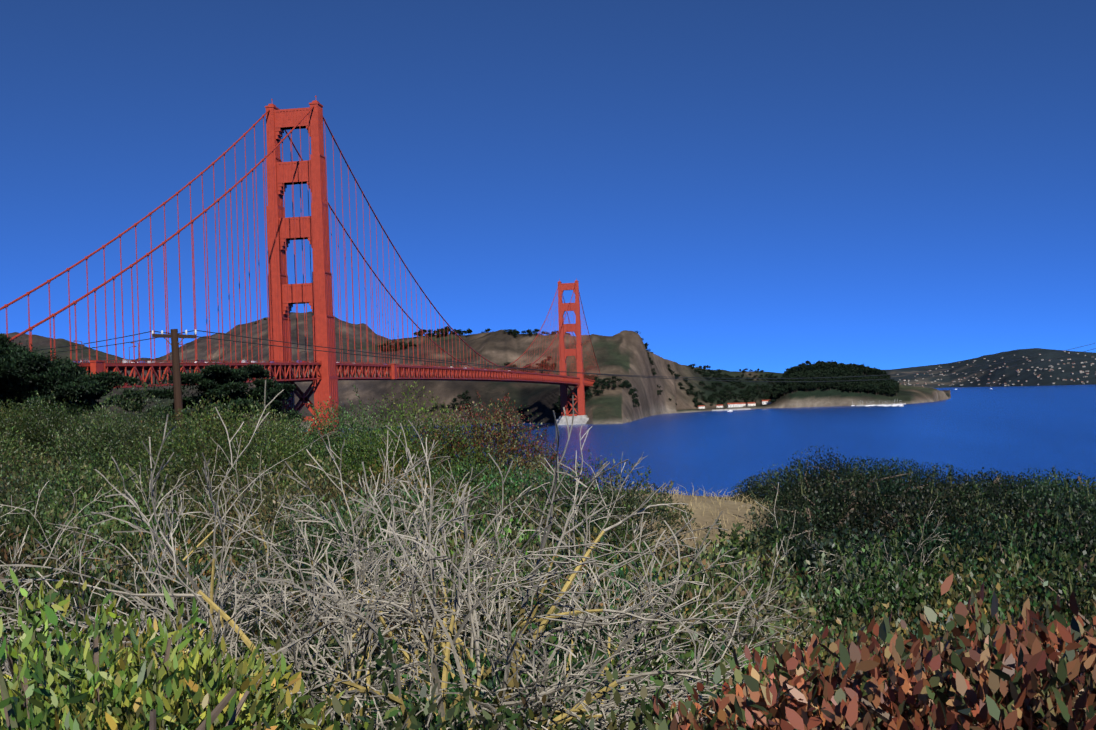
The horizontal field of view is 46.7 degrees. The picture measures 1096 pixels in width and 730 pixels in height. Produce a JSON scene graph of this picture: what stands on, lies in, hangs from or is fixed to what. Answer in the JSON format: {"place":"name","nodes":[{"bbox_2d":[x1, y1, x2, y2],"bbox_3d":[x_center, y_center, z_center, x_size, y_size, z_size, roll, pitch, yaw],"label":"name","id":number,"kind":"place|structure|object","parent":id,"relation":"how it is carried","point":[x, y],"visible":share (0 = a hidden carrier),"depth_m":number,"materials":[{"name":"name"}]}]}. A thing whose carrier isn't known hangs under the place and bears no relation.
{"place":"outdoors","nodes":[
{"label":"outdoors","id":0,"kind":"place"},
{"bbox_2d":[4,444,877,605],"bbox_3d":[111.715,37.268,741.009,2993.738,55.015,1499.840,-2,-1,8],"label":"dirt ground","id":1,"kind":"structure","parent":0,"point":[708,516],"depth_m":15.11,"materials":[{"name":"soil"}]},
{"bbox_2d":[50,372,280,438],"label":"tree trunks","id":2,"kind":"object","parent":1,"relation":"on","point":[272,386],"visible":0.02,"depth_m":88.74,"materials":[{"name":"brown plant"}]},
{"bbox_2d":[0,333,301,454],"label":"trees","id":3,"kind":"object","parent":2,"relation":"attached to","point":[25,373],"visible":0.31,"depth_m":80.38,"materials":[{"name":"green plant"}]},
{"bbox_2d":[152,329,195,451],"bbox_3d":[-18.514,1.442,63.246,2.110,6.477,0.441,-2,-1,-11],"label":"utility pole","id":4,"kind":"object","parent":1,"relation":"on","point":[174,335],"visible":0.73,"depth_m":63.16,"materials":[{"name":"brown wood"}]},
{"bbox_2d":[152,329,196,334],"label":"insulators","id":5,"kind":"object","parent":4,"relation":"attached to","point":[185,332],"visible":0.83,"depth_m":63.47,"materials":[{"name":"white ceramic"}]},
{"bbox_2d":[29,330,1095,381],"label":"power line wires","id":6,"kind":"object","parent":4,"relation":"attached to","point":[525,368],"visible":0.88,"depth_m":79.88,"materials":[{"name":"grey"}]},
{"bbox_2d":[265,96,338,444],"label":"bridge tower","id":7,"kind":"structure","parent":1,"relation":"on","point":[278,123],"depth_m":755.28,"materials":[{"name":"red metal"}]},
{"bbox_2d":[0,555,777,729],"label":"green leaves","id":8,"kind":"object","parent":1,"relation":"on","point":[135,695],"visible":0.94,"depth_m":2.23,"materials":[{"name":"green plant"}]},
{"bbox_2d":[0,380,953,729],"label":"bare branches","id":9,"kind":"object","parent":1,"relation":"on","point":[512,656],"visible":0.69,"depth_m":3.33,"materials":[{"name":"grey plant"}]},
{"bbox_2d":[0,591,1086,729],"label":"shrub stems","id":10,"kind":"object","parent":1,"relation":"on","point":[881,715],"visible":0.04,"depth_m":1.97,"materials":[{"name":"brown plant"}]},
{"bbox_2d":[0,379,1095,729],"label":"green shrubs","id":11,"kind":"object","parent":1,"relation":"on","point":[86,449],"visible":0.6,"depth_m":8.92,"materials":[{"name":"green plant"}]},
{"bbox_2d":[13,445,1095,725],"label":"brush","id":12,"kind":"object","parent":1,"relation":"on","point":[1043,536],"depth_m":12.95,"materials":[{"name":"green plant"}]},
{"bbox_2d":[613,480,772,559],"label":"dry grass tufts","id":13,"kind":"object","parent":1,"relation":"on","point":[695,499],"visible":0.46,"depth_m":16.01,"materials":[{"name":"beige plant"}]},
{"bbox_2d":[625,574,1095,729],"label":"red shrub leaves","id":14,"kind":"object","parent":1,"relation":"on","point":[996,684],"visible":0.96,"depth_m":1.60,"materials":[{"name":"red plant"}]},
{"bbox_2d":[2,311,950,439],"bbox_3d":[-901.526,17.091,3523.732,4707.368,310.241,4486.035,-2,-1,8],"label":"hills","id":15,"kind":"structure","parent":0,"point":[623,353],"depth_m":2583.68,"materials":[{"name":"brown soil"}]},
{"bbox_2d":[254,318,899,413],"bbox_3d":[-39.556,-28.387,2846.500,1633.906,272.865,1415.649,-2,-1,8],"label":"trees","id":16,"kind":"object","parent":15,"relation":"on","point":[816,371],"visible":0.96,"depth_m":2812.25,"materials":[{"name":"green plant"}]},
{"bbox_2d":[384,331,896,414],"bbox_3d":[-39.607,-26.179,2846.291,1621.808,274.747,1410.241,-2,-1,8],"label":"trees","id":17,"kind":"object","parent":15,"relation":"on","point":[690,385],"visible":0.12,"depth_m":2773.65,"materials":[{"name":"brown plant"}]},
{"bbox_2d":[698,401,771,408],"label":"buildings","id":18,"kind":"structure","parent":15,"relation":"on","point":[737,405],"depth_m":2826.62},
{"bbox_2d":[697,400,768,406],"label":"building roofs","id":19,"kind":"structure","parent":18,"relation":"on","point":[734,403],"depth_m":2828.04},
{"bbox_2d":[0,0,1095,372],"label":"sky","id":20,"kind":"structure","parent":0,"point":[776,186],"materials":[{"name":"blue"}]},
{"bbox_2d":[556,415,588,424],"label":"tower pier base","id":21,"kind":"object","parent":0,"point":[578,419],"depth_m":2011.00,"materials":[{"name":"white concrete"}]},
{"bbox_2d":[557,278,584,415],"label":"bridge tower","id":22,"kind":"structure","parent":21,"relation":"on","point":[577,354],"depth_m":2020.43,"materials":[{"name":"red metal"}]},
{"bbox_2d":[246,384,1095,496],"bbox_3d":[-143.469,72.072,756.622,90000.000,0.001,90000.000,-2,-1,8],"label":"sea water","id":23,"kind":"structure","parent":0,"point":[1016,430],"depth_m":1135.44,"materials":[{"name":"blue liquid"}]},
{"bbox_2d":[711,403,905,410],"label":"fort baker pier breakwater","id":24,"kind":"object","parent":23,"relation":"in","point":[750,408],"visible":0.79,"depth_m":2728.51,"materials":[{"name":"concrete"}]},
{"bbox_2d":[727,388,991,411],"bbox_3d":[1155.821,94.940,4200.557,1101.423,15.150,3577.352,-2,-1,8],"label":"moored boats","id":25,"kind":"object","parent":23,"relation":"on","point":[872,405],"visible":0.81,"depth_m":2592.60,"materials":[{"name":"paint"}]},
{"bbox_3d":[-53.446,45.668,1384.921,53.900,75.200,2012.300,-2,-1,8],"label":"concrete bridge pylons","id":26,"kind":"object","parent":23,"relation":"on","visible":0},
{"bbox_2d":[0,105,599,371],"bbox_3d":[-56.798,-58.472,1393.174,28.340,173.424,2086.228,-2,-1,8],"label":"main suspension cables","id":27,"kind":"object","parent":26,"relation":"on","point":[124,232],"visible":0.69,"depth_m":649.14,"materials":[{"name":"orange paint"}]},
{"bbox_2d":[4,111,596,376],"bbox_3d":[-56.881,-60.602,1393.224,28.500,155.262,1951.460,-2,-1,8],"label":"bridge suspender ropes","id":28,"kind":"object","parent":27,"relation":"hanging from","point":[194,298],"visible":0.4,"depth_m":701.21,"materials":[{"name":"orange paint"}]},
{"bbox_2d":[52,360,594,387],"bbox_3d":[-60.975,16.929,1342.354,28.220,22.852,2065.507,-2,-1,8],"label":"bridge deck","id":29,"kind":"structure","parent":28,"relation":"hanging from","point":[440,374],"depth_m":839.40,"materials":[{"name":"orange paint"}]},
{"bbox_2d":[89,361,397,378],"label":"bridge maintenance platforms","id":30,"kind":"object","parent":29,"relation":"attached to","point":[98,366],"visible":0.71,"depth_m":482.53,"materials":[{"name":"orange paint"}]},
{"bbox_3d":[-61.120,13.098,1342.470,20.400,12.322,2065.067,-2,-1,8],"label":"bridge roadway","id":31,"kind":"structure","parent":26,"relation":"on","visible":0},
{"bbox_2d":[73,360,508,370],"bbox_3d":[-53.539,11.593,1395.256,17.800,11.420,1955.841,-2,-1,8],"label":"vehicles","id":32,"kind":"object","parent":31,"relation":"on","point":[213,362],"visible":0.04,"depth_m":613.68,"materials":[{"name":"paint"}]},
{"bbox_2d":[13,340,576,376],"bbox_3d":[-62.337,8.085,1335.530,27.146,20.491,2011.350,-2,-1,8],"label":"bridge street lamps","id":33,"kind":"object","parent":31,"relation":"on","point":[286,347],"visible":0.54,"depth_m":658.74,"materials":[{"name":"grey metal"}]},
{"bbox_2d":[884,348,1095,387],"bbox_3d":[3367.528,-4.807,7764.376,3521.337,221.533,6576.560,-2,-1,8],"label":"hills","id":34,"kind":"structure","parent":0,"point":[1029,376],"depth_m":7003.89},
{"bbox_2d":[897,351,1095,386],"bbox_3d":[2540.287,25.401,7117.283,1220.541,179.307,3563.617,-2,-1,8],"label":"hillside town house walls","id":35,"kind":"structure","parent":34,"relation":"on","point":[1017,371],"depth_m":6770.52,"materials":[{"name":"white paint"}]},
{"bbox_2d":[903,350,1095,384],"bbox_3d":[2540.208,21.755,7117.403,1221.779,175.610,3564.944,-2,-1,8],"label":"houses","id":36,"kind":"structure","parent":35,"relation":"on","point":[1017,369],"depth_m":6573.57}
]}

